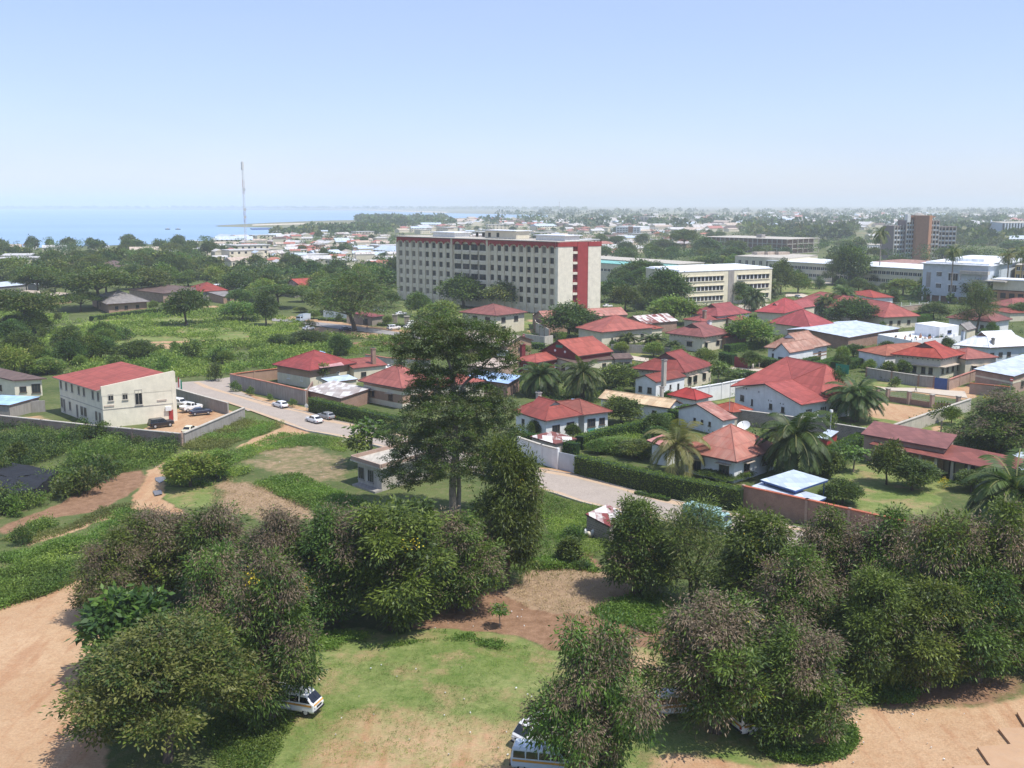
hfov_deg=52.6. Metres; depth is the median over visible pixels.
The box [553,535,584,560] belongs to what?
tree
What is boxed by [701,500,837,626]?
tree
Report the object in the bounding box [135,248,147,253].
tree
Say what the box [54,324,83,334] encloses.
tree
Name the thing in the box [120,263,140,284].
tree
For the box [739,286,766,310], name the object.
palm tree
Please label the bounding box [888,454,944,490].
tree
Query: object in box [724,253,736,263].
tree
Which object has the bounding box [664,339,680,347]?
palm tree
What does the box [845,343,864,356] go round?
tree
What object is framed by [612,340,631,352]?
tree
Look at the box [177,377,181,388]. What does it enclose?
flagpole
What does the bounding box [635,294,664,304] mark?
tree
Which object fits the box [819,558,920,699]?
tree
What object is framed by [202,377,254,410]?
road junction
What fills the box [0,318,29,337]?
tree
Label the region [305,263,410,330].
tree
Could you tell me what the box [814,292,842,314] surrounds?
palm tree
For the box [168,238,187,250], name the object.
tree
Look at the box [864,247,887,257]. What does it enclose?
tree
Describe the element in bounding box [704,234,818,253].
frame building
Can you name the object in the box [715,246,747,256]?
tree
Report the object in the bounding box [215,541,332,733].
tree
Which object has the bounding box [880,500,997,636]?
tree
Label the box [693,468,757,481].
hedge
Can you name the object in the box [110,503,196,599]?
tree
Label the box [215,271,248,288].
tree
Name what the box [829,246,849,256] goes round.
tree
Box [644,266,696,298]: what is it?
tree
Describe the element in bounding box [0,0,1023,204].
sky
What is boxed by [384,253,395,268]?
tree
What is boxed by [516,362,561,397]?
palm tree
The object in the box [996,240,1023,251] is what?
tree
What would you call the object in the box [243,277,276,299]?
tree
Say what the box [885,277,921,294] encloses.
tree
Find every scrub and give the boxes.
[0,300,303,345]
[0,329,345,376]
[0,417,182,514]
[0,500,137,542]
[0,504,145,608]
[163,448,348,512]
[177,417,284,450]
[236,431,346,459]
[247,329,407,360]
[257,471,379,516]
[466,488,591,574]
[527,553,602,572]
[860,657,1013,687]
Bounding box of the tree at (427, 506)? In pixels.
[373,494,440,533]
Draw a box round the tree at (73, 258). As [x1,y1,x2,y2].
[64,252,89,262]
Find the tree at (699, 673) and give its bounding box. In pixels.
[627,580,785,737]
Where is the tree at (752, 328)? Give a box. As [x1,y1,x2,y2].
[720,313,780,342]
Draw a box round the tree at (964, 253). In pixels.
[943,248,967,255]
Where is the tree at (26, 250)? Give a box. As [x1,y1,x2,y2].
[16,247,38,255]
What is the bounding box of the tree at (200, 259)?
[194,255,217,263]
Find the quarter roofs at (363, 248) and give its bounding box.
[211,230,395,264]
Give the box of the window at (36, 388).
[31,384,40,393]
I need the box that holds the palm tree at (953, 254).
[944,244,964,303]
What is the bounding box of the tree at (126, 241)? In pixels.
[120,237,135,246]
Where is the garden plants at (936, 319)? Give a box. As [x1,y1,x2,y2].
[514,290,1023,441]
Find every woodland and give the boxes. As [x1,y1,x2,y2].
[0,222,1023,304]
[727,217,861,238]
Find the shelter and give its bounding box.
[472,371,520,395]
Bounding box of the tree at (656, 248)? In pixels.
[643,244,669,258]
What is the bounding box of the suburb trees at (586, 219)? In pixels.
[439,210,1023,226]
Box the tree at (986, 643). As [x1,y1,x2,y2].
[932,560,1023,682]
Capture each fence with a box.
[835,363,848,373]
[875,387,961,408]
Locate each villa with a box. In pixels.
[764,330,830,359]
[953,330,1023,361]
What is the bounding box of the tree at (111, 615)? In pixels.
[63,580,176,669]
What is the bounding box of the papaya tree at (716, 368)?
[705,361,730,382]
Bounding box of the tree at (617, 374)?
[597,362,642,388]
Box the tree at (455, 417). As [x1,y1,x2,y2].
[372,314,528,516]
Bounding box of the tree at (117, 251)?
[97,247,126,261]
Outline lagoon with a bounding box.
[250,228,269,229]
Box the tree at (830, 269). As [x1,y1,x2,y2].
[819,253,846,284]
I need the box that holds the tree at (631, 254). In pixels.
[619,251,636,257]
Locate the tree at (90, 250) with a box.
[85,249,95,253]
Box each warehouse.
[72,260,125,266]
[872,259,925,263]
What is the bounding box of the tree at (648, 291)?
[640,280,665,296]
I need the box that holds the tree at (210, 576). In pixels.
[160,535,261,671]
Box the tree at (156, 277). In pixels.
[122,265,179,288]
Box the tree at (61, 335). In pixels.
[49,325,84,349]
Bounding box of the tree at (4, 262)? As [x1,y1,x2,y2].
[0,255,31,269]
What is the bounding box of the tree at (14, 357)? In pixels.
[0,343,37,370]
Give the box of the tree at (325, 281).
[315,276,335,287]
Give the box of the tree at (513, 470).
[465,429,548,589]
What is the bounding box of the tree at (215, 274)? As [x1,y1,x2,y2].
[199,265,229,283]
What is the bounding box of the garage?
[973,354,1023,393]
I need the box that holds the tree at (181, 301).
[156,285,211,325]
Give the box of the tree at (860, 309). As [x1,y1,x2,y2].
[818,295,881,320]
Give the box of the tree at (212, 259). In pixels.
[198,256,222,271]
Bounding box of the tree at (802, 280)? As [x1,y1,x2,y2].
[787,269,816,292]
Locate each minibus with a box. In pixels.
[280,682,323,715]
[509,738,571,767]
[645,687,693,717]
[730,710,780,735]
[821,654,849,674]
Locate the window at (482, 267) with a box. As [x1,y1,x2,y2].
[480,265,485,269]
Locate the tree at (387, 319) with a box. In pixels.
[382,315,393,322]
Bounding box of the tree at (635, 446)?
[613,437,651,457]
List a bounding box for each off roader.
[147,417,174,427]
[176,397,189,405]
[387,324,400,329]
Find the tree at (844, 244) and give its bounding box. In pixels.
[836,241,854,247]
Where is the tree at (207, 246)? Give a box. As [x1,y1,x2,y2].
[198,240,218,255]
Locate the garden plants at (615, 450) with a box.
[585,427,670,459]
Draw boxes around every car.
[181,425,196,431]
[189,407,211,414]
[272,400,288,407]
[302,326,314,329]
[305,415,323,423]
[317,411,335,419]
[339,326,351,330]
[395,311,406,314]
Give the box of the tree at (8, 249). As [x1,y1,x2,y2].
[0,244,17,253]
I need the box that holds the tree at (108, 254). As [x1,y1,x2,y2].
[102,251,119,260]
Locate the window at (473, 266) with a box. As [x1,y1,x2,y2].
[471,264,477,269]
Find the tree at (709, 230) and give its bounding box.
[704,228,714,232]
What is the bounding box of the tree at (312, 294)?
[301,286,350,310]
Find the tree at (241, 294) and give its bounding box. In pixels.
[225,288,255,301]
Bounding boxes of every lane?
[632,356,648,361]
[732,367,761,370]
[881,387,966,397]
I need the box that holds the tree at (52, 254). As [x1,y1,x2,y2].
[37,249,66,262]
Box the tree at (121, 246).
[117,243,130,249]
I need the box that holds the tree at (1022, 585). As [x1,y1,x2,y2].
[1004,544,1023,653]
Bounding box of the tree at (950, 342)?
[934,334,959,346]
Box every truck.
[179,402,202,411]
[296,313,310,321]
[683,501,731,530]
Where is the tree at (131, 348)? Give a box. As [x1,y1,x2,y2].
[107,339,160,356]
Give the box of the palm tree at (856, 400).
[820,375,889,421]
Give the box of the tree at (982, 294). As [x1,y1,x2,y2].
[951,276,1008,333]
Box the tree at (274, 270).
[261,266,285,279]
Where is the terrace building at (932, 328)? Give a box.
[877,321,960,348]
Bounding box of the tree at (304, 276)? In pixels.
[295,273,309,277]
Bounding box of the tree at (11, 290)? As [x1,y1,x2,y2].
[0,287,31,294]
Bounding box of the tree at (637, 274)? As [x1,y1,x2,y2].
[623,266,646,285]
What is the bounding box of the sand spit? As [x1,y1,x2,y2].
[252,223,328,225]
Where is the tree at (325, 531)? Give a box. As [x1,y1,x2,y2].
[288,496,381,626]
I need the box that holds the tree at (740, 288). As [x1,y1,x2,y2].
[730,280,756,297]
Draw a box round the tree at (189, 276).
[174,269,199,286]
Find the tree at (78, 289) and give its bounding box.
[61,272,93,292]
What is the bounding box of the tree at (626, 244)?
[615,239,637,251]
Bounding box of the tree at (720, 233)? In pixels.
[713,230,728,235]
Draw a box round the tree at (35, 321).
[18,313,57,333]
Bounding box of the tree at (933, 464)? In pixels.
[923,459,941,482]
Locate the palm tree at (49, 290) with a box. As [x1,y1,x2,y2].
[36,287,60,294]
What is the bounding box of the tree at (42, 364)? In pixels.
[17,357,66,373]
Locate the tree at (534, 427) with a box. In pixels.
[525,419,541,432]
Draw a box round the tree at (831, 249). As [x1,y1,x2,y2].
[823,245,841,255]
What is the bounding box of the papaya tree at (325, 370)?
[317,362,330,377]
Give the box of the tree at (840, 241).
[830,239,867,244]
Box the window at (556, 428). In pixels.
[552,424,560,432]
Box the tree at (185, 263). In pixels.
[172,254,194,272]
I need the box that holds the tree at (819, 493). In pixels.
[815,489,837,500]
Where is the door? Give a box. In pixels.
[169,410,173,419]
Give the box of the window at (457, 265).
[455,263,460,268]
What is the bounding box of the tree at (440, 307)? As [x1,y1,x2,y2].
[410,298,461,328]
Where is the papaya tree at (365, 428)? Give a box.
[342,416,399,449]
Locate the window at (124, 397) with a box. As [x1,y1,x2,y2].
[122,393,128,400]
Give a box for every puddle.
[153,490,161,494]
[155,476,165,482]
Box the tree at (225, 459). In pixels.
[199,447,236,478]
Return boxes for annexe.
[667,387,712,405]
[716,401,752,424]
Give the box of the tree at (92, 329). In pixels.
[85,320,123,335]
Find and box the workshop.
[786,320,900,347]
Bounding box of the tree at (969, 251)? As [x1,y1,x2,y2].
[965,248,977,254]
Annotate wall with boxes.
[0,414,183,446]
[30,400,45,412]
[176,388,228,413]
[182,407,244,445]
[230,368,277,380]
[230,373,306,405]
[306,381,312,402]
[323,310,346,317]
[365,354,429,368]
[517,437,559,468]
[525,334,552,344]
[533,313,549,335]
[611,344,671,354]
[692,378,743,400]
[738,409,865,440]
[741,484,1018,561]
[865,367,935,387]
[895,398,971,428]
[901,303,928,310]
[947,370,975,389]
[969,382,1009,396]
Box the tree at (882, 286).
[877,282,890,291]
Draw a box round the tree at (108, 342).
[86,333,118,357]
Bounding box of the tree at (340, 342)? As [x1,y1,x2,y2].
[327,333,354,351]
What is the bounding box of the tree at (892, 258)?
[881,255,916,260]
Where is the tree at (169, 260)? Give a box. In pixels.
[152,253,182,271]
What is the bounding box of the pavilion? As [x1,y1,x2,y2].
[752,470,827,501]
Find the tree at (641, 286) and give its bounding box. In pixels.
[633,281,655,306]
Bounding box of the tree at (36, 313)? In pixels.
[17,309,47,318]
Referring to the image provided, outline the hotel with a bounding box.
[921,255,1023,303]
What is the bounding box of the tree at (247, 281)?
[238,276,256,291]
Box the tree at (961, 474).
[953,468,986,491]
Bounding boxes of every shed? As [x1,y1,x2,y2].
[0,281,28,290]
[0,395,40,415]
[28,283,52,290]
[817,430,838,445]
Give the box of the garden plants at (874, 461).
[752,413,1022,481]
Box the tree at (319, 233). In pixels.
[314,230,322,236]
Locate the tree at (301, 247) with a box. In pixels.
[297,244,307,248]
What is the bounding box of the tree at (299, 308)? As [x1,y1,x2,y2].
[292,307,308,311]
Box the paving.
[954,711,1023,767]
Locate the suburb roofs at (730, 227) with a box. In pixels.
[406,211,1022,232]
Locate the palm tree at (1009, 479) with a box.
[961,448,1023,542]
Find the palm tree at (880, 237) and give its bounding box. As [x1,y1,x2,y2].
[871,226,889,265]
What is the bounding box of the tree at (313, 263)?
[296,258,323,274]
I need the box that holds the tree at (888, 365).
[877,360,897,371]
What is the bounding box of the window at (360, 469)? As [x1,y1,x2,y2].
[357,466,364,480]
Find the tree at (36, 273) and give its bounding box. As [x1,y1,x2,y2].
[14,265,58,290]
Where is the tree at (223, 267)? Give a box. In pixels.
[194,263,234,283]
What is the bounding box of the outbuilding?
[598,385,682,418]
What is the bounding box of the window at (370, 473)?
[367,469,373,483]
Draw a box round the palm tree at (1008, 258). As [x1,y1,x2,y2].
[997,248,1020,277]
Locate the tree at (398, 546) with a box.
[320,496,460,636]
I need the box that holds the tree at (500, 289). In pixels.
[478,279,519,303]
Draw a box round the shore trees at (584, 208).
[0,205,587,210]
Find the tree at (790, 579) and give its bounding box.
[732,536,847,664]
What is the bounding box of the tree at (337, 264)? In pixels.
[328,256,349,270]
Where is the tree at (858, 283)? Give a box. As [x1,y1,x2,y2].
[849,277,868,290]
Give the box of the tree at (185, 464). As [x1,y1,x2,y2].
[157,449,220,486]
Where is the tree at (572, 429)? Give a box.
[564,423,582,436]
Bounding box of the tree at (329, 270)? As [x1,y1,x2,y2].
[318,264,343,276]
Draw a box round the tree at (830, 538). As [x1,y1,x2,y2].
[793,497,883,630]
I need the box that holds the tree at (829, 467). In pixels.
[813,449,842,477]
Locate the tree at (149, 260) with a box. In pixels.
[126,252,154,265]
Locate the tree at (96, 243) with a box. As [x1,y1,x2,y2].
[81,239,108,249]
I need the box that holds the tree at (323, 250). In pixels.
[318,247,329,254]
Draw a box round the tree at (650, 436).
[641,425,668,439]
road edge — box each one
[194,382,805,531]
[219,399,722,532]
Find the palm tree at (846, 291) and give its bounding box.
[833,284,857,296]
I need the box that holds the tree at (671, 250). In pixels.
[660,245,682,259]
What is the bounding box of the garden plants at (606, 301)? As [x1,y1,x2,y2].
[600,278,999,319]
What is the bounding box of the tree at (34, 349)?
[23,342,52,358]
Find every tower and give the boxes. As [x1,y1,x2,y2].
[881,213,956,260]
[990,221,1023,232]
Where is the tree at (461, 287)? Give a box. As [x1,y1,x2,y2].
[430,272,485,306]
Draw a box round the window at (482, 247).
[480,245,485,250]
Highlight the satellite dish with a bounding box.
[737,421,749,429]
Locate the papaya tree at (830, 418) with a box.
[823,413,837,429]
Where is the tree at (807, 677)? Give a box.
[730,613,877,750]
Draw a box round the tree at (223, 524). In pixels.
[147,500,254,605]
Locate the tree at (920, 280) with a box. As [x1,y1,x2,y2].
[914,276,922,289]
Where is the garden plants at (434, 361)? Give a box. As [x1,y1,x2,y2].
[292,342,506,386]
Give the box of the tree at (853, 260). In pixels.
[832,243,875,281]
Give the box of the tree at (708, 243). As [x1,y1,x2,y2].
[689,236,724,251]
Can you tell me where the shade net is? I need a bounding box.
[0,462,57,501]
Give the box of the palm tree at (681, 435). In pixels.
[643,419,710,477]
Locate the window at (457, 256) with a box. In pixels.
[455,254,460,258]
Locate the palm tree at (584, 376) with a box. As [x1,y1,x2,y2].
[558,355,605,399]
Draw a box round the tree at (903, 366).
[895,359,912,372]
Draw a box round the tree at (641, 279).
[634,273,645,284]
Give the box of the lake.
[0,209,547,247]
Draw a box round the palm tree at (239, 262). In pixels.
[234,258,248,265]
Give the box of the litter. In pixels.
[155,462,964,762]
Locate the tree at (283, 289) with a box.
[249,283,310,308]
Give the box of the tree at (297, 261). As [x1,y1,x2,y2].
[285,256,306,268]
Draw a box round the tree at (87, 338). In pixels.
[78,330,108,356]
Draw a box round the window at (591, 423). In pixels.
[587,418,595,427]
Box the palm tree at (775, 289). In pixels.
[771,278,782,297]
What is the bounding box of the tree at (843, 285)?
[831,284,852,290]
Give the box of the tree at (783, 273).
[770,256,795,293]
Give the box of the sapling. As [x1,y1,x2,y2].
[487,601,511,627]
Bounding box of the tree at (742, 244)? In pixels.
[727,240,750,250]
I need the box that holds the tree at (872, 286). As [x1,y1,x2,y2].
[861,282,880,292]
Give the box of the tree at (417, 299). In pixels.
[402,290,432,315]
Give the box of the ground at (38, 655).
[0,205,1023,767]
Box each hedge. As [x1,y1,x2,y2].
[89,307,163,320]
[307,397,399,430]
[318,317,346,321]
[333,415,359,424]
[377,322,404,326]
[509,430,579,454]
[531,342,544,349]
[572,453,743,511]
[574,412,674,449]
[634,489,670,500]
[666,403,692,422]
[693,468,757,481]
[718,351,737,365]
[723,339,769,352]
[733,367,757,375]
[735,370,754,378]
[756,355,776,367]
[776,356,820,361]
[813,356,845,366]
[814,432,863,454]
[830,356,863,369]
[917,313,933,322]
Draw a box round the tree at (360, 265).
[351,262,368,271]
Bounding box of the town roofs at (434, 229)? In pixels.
[395,222,705,253]
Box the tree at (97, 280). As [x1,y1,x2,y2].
[49,269,147,308]
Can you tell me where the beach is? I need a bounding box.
[370,210,446,212]
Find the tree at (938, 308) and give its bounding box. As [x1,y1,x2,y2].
[915,301,952,318]
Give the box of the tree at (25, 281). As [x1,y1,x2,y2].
[7,274,39,289]
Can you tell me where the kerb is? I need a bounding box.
[232,393,958,561]
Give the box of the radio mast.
[241,162,246,242]
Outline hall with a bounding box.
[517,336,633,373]
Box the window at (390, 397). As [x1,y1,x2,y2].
[386,392,392,400]
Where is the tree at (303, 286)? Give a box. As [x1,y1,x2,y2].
[289,283,310,300]
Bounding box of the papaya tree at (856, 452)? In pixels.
[837,444,872,472]
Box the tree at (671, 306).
[644,293,703,317]
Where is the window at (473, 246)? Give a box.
[471,244,477,250]
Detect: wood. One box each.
[0,248,225,281]
[228,260,396,285]
[268,220,399,234]
[353,212,457,225]
[940,219,1023,244]
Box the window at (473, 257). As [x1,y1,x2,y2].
[471,254,477,259]
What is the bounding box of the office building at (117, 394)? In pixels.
[52,362,177,426]
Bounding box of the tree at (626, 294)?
[607,282,646,310]
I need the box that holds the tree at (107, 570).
[57,523,158,611]
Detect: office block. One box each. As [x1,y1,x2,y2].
[394,229,601,312]
[601,256,704,284]
[645,263,772,305]
[735,251,817,265]
[766,258,922,285]
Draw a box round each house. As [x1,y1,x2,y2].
[0,256,39,263]
[1,253,34,256]
[21,290,71,303]
[42,245,66,251]
[92,290,149,312]
[127,284,195,302]
[129,247,158,250]
[190,282,237,303]
[214,284,270,294]
[215,236,252,241]
[220,248,268,257]
[224,257,256,266]
[226,244,270,248]
[249,234,273,240]
[265,257,279,264]
[268,250,283,255]
[272,347,387,387]
[274,242,283,246]
[275,234,293,236]
[281,278,309,297]
[285,240,304,243]
[301,237,312,240]
[301,255,331,263]
[307,253,327,254]
[309,249,341,253]
[313,242,326,247]
[327,259,358,267]
[350,439,439,493]
[351,231,373,234]
[358,364,486,408]
[370,244,395,248]
[371,251,395,255]
[373,238,387,240]
[373,245,395,250]
[410,226,431,231]
[414,229,430,233]
[421,222,440,226]
[438,227,457,230]
[457,222,471,225]
[459,303,527,331]
[470,231,484,234]
[486,224,510,229]
[515,223,523,227]
[515,391,612,435]
[530,224,556,229]
[530,232,554,233]
[533,307,627,332]
[556,223,567,226]
[568,224,584,227]
[568,232,583,235]
[575,315,663,345]
[579,228,588,231]
[580,239,599,241]
[589,229,604,233]
[628,233,648,234]
[628,313,677,331]
[631,349,715,396]
[646,424,775,482]
[665,320,745,351]
[676,241,691,247]
[683,302,751,327]
[731,356,852,419]
[754,298,814,322]
[767,309,832,335]
[797,290,920,327]
[857,340,998,377]
[864,234,878,239]
[946,309,1012,331]
[991,297,1023,321]
[999,235,1023,244]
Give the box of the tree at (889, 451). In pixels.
[867,438,910,484]
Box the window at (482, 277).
[480,274,485,279]
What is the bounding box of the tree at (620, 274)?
[607,268,632,283]
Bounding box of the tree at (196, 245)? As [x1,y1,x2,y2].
[187,239,199,247]
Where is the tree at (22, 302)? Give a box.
[0,290,69,315]
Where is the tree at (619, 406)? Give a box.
[599,394,645,423]
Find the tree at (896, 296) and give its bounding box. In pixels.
[889,289,900,303]
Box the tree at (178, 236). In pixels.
[173,234,185,240]
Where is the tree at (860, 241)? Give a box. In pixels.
[852,237,868,251]
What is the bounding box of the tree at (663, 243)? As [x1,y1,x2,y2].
[653,238,674,247]
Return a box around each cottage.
[676,401,737,432]
[958,321,976,338]
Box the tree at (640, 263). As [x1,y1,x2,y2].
[613,258,666,272]
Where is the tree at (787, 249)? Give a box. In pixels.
[781,246,793,253]
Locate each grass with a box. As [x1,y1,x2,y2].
[227,637,672,767]
[535,493,612,557]
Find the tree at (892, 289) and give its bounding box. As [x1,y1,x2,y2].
[888,288,900,293]
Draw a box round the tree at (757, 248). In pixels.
[751,245,763,251]
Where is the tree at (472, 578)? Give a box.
[412,504,515,612]
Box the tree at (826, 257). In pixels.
[823,251,833,258]
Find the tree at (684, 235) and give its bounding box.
[666,229,700,247]
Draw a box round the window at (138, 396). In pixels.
[134,389,142,405]
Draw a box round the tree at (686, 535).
[639,489,741,603]
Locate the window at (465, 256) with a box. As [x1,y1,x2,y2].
[463,254,468,259]
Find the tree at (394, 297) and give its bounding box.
[382,288,402,307]
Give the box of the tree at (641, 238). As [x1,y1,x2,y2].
[632,233,649,243]
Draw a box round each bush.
[0,455,16,475]
[0,482,13,510]
[0,492,25,517]
[2,442,27,461]
[9,480,27,491]
[35,326,46,336]
[38,348,58,358]
[51,312,62,319]
[56,430,68,444]
[68,465,90,482]
[70,449,99,468]
[72,354,89,365]
[73,438,84,447]
[76,417,88,423]
[87,438,101,450]
[90,420,109,438]
[106,354,123,364]
[122,447,134,458]
[131,435,145,443]
[148,300,158,307]
[155,355,172,369]
[157,342,165,350]
[168,341,181,352]
[208,346,225,361]
[215,349,236,362]
[519,345,531,354]
[548,369,563,384]
[612,386,626,391]
[619,335,632,342]
[664,391,672,397]
[669,345,686,351]
[694,346,719,360]
[719,369,745,377]
[722,377,734,381]
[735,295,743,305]
[773,333,783,340]
[831,353,853,365]
[835,344,851,356]
[861,358,877,369]
[876,340,895,345]
[985,320,1001,330]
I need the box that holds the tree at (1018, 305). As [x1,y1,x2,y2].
[1006,302,1023,311]
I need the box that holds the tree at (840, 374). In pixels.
[830,363,846,384]
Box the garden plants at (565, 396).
[519,372,634,401]
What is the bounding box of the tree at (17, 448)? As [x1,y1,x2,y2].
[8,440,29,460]
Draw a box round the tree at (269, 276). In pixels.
[250,272,282,284]
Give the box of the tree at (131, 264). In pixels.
[121,264,145,268]
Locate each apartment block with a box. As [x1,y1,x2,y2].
[616,226,649,232]
[639,216,677,221]
[1015,263,1023,277]
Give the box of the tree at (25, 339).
[0,329,45,350]
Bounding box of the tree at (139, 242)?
[132,239,147,246]
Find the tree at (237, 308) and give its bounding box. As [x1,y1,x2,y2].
[216,299,257,319]
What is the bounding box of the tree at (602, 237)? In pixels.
[592,232,607,240]
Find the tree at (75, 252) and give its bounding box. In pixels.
[65,250,87,255]
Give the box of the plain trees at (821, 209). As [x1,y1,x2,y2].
[494,207,1023,216]
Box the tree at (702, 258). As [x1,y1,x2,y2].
[687,254,728,263]
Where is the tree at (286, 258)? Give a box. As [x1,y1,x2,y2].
[278,251,298,263]
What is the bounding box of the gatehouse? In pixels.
[353,311,384,325]
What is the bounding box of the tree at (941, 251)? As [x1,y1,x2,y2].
[933,248,949,258]
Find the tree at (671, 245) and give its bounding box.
[668,241,680,250]
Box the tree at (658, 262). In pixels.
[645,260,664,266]
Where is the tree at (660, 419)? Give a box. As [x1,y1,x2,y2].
[641,410,677,429]
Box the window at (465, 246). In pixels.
[463,244,468,249]
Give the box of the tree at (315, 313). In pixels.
[305,309,320,318]
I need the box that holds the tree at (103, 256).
[98,254,109,262]
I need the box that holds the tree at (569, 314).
[535,299,604,337]
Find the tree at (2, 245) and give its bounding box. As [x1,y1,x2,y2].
[0,241,8,250]
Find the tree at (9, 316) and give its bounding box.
[0,313,20,322]
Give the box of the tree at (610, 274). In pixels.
[606,267,619,279]
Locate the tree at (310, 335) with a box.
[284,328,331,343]
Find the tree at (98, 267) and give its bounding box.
[84,261,124,292]
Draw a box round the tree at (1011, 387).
[995,383,1015,391]
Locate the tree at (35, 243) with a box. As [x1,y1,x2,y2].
[24,234,40,249]
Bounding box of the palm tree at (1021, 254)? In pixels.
[1014,246,1023,277]
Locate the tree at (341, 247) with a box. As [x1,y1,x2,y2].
[334,245,348,250]
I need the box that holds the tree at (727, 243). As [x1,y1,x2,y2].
[724,240,736,245]
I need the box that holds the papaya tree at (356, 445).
[342,431,374,452]
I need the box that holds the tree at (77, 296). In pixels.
[57,291,107,311]
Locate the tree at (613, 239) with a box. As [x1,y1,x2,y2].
[605,236,623,243]
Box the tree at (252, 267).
[239,264,261,275]
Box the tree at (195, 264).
[188,257,198,271]
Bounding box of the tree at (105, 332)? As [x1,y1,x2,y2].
[92,326,122,342]
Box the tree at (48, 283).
[35,265,64,291]
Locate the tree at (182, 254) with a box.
[173,251,190,259]
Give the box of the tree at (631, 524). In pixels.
[594,491,687,602]
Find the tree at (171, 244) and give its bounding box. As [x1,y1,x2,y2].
[157,241,181,250]
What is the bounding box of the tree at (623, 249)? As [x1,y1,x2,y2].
[611,246,634,256]
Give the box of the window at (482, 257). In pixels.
[480,255,485,260]
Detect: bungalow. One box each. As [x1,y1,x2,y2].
[0,368,46,395]
[861,421,1023,479]
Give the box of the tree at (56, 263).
[38,257,76,268]
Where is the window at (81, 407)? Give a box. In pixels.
[80,406,83,416]
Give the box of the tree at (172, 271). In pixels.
[155,261,183,280]
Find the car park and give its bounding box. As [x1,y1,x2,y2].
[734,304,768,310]
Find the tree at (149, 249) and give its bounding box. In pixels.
[140,247,154,250]
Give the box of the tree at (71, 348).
[51,336,89,363]
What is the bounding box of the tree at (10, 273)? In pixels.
[4,266,21,280]
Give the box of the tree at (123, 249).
[121,247,135,259]
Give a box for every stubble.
[207,477,311,519]
[511,568,639,619]
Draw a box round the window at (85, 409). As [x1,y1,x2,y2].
[83,407,86,417]
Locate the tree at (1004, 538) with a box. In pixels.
[941,487,1023,668]
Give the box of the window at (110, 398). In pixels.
[108,394,113,401]
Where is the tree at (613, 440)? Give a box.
[599,435,629,449]
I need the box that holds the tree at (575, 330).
[568,319,587,334]
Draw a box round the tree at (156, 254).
[146,249,180,267]
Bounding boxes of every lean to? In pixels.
[305,380,370,406]
[321,375,357,384]
[530,431,576,452]
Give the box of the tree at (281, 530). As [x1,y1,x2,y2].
[224,500,328,610]
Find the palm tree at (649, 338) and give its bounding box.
[638,332,667,345]
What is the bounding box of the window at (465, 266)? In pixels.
[463,264,468,268]
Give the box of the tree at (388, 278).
[363,263,396,290]
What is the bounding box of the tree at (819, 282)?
[813,276,827,288]
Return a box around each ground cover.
[197,703,300,767]
[308,628,529,654]
[588,590,674,633]
[756,719,863,766]
[835,679,925,705]
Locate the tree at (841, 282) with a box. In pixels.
[833,278,849,286]
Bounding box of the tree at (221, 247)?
[216,244,227,248]
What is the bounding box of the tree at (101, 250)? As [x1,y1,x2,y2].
[91,246,106,255]
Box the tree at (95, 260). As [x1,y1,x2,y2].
[77,255,106,264]
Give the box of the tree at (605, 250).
[601,245,611,255]
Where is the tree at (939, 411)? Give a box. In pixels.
[926,401,957,431]
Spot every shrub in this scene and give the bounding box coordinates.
[8,523,37,545]
[45,470,83,499]
[66,463,110,496]
[76,423,95,435]
[85,451,120,481]
[117,327,135,339]
[174,337,202,357]
[204,347,233,359]
[206,358,222,381]
[228,380,241,391]
[246,385,254,395]
[264,333,282,343]
[266,333,285,343]
[266,393,273,399]
[288,398,297,406]
[300,318,318,326]
[554,330,569,339]
[561,524,586,537]
[572,558,594,567]
[887,376,902,386]
[938,477,951,487]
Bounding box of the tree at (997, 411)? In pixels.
[938,385,1023,453]
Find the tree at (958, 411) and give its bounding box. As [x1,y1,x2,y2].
[940,404,963,423]
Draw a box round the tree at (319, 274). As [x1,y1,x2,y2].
[305,269,331,288]
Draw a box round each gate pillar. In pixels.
[392,314,397,323]
[404,316,409,324]
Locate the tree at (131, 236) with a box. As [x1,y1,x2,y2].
[118,234,138,240]
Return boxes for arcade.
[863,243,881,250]
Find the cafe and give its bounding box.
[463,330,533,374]
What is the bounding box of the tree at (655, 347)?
[641,341,664,356]
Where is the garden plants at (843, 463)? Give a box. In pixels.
[808,452,847,477]
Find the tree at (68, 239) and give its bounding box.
[58,236,77,244]
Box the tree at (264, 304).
[251,290,281,324]
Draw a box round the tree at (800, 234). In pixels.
[794,230,808,237]
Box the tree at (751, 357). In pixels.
[739,350,763,367]
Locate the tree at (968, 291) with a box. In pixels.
[956,276,997,293]
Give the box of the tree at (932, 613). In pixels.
[892,571,986,693]
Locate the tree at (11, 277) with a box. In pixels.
[8,266,20,280]
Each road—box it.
[176,377,228,387]
[179,383,860,552]
[272,318,425,338]
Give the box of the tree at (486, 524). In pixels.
[470,491,517,560]
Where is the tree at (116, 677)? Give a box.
[38,604,288,763]
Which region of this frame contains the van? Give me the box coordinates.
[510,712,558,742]
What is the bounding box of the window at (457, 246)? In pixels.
[455,244,460,249]
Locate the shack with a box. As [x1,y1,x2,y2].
[585,504,617,541]
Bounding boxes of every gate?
[559,452,575,472]
[734,356,747,367]
[934,378,946,389]
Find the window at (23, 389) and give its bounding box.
[19,386,26,392]
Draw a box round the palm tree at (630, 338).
[616,332,638,344]
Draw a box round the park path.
[786,293,807,296]
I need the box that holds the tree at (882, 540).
[828,501,938,604]
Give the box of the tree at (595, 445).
[584,438,611,452]
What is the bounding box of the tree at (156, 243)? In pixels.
[150,239,166,246]
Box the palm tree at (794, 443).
[754,410,838,475]
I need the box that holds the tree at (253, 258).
[247,254,264,264]
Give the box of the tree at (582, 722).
[508,606,671,767]
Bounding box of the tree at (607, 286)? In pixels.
[600,277,625,301]

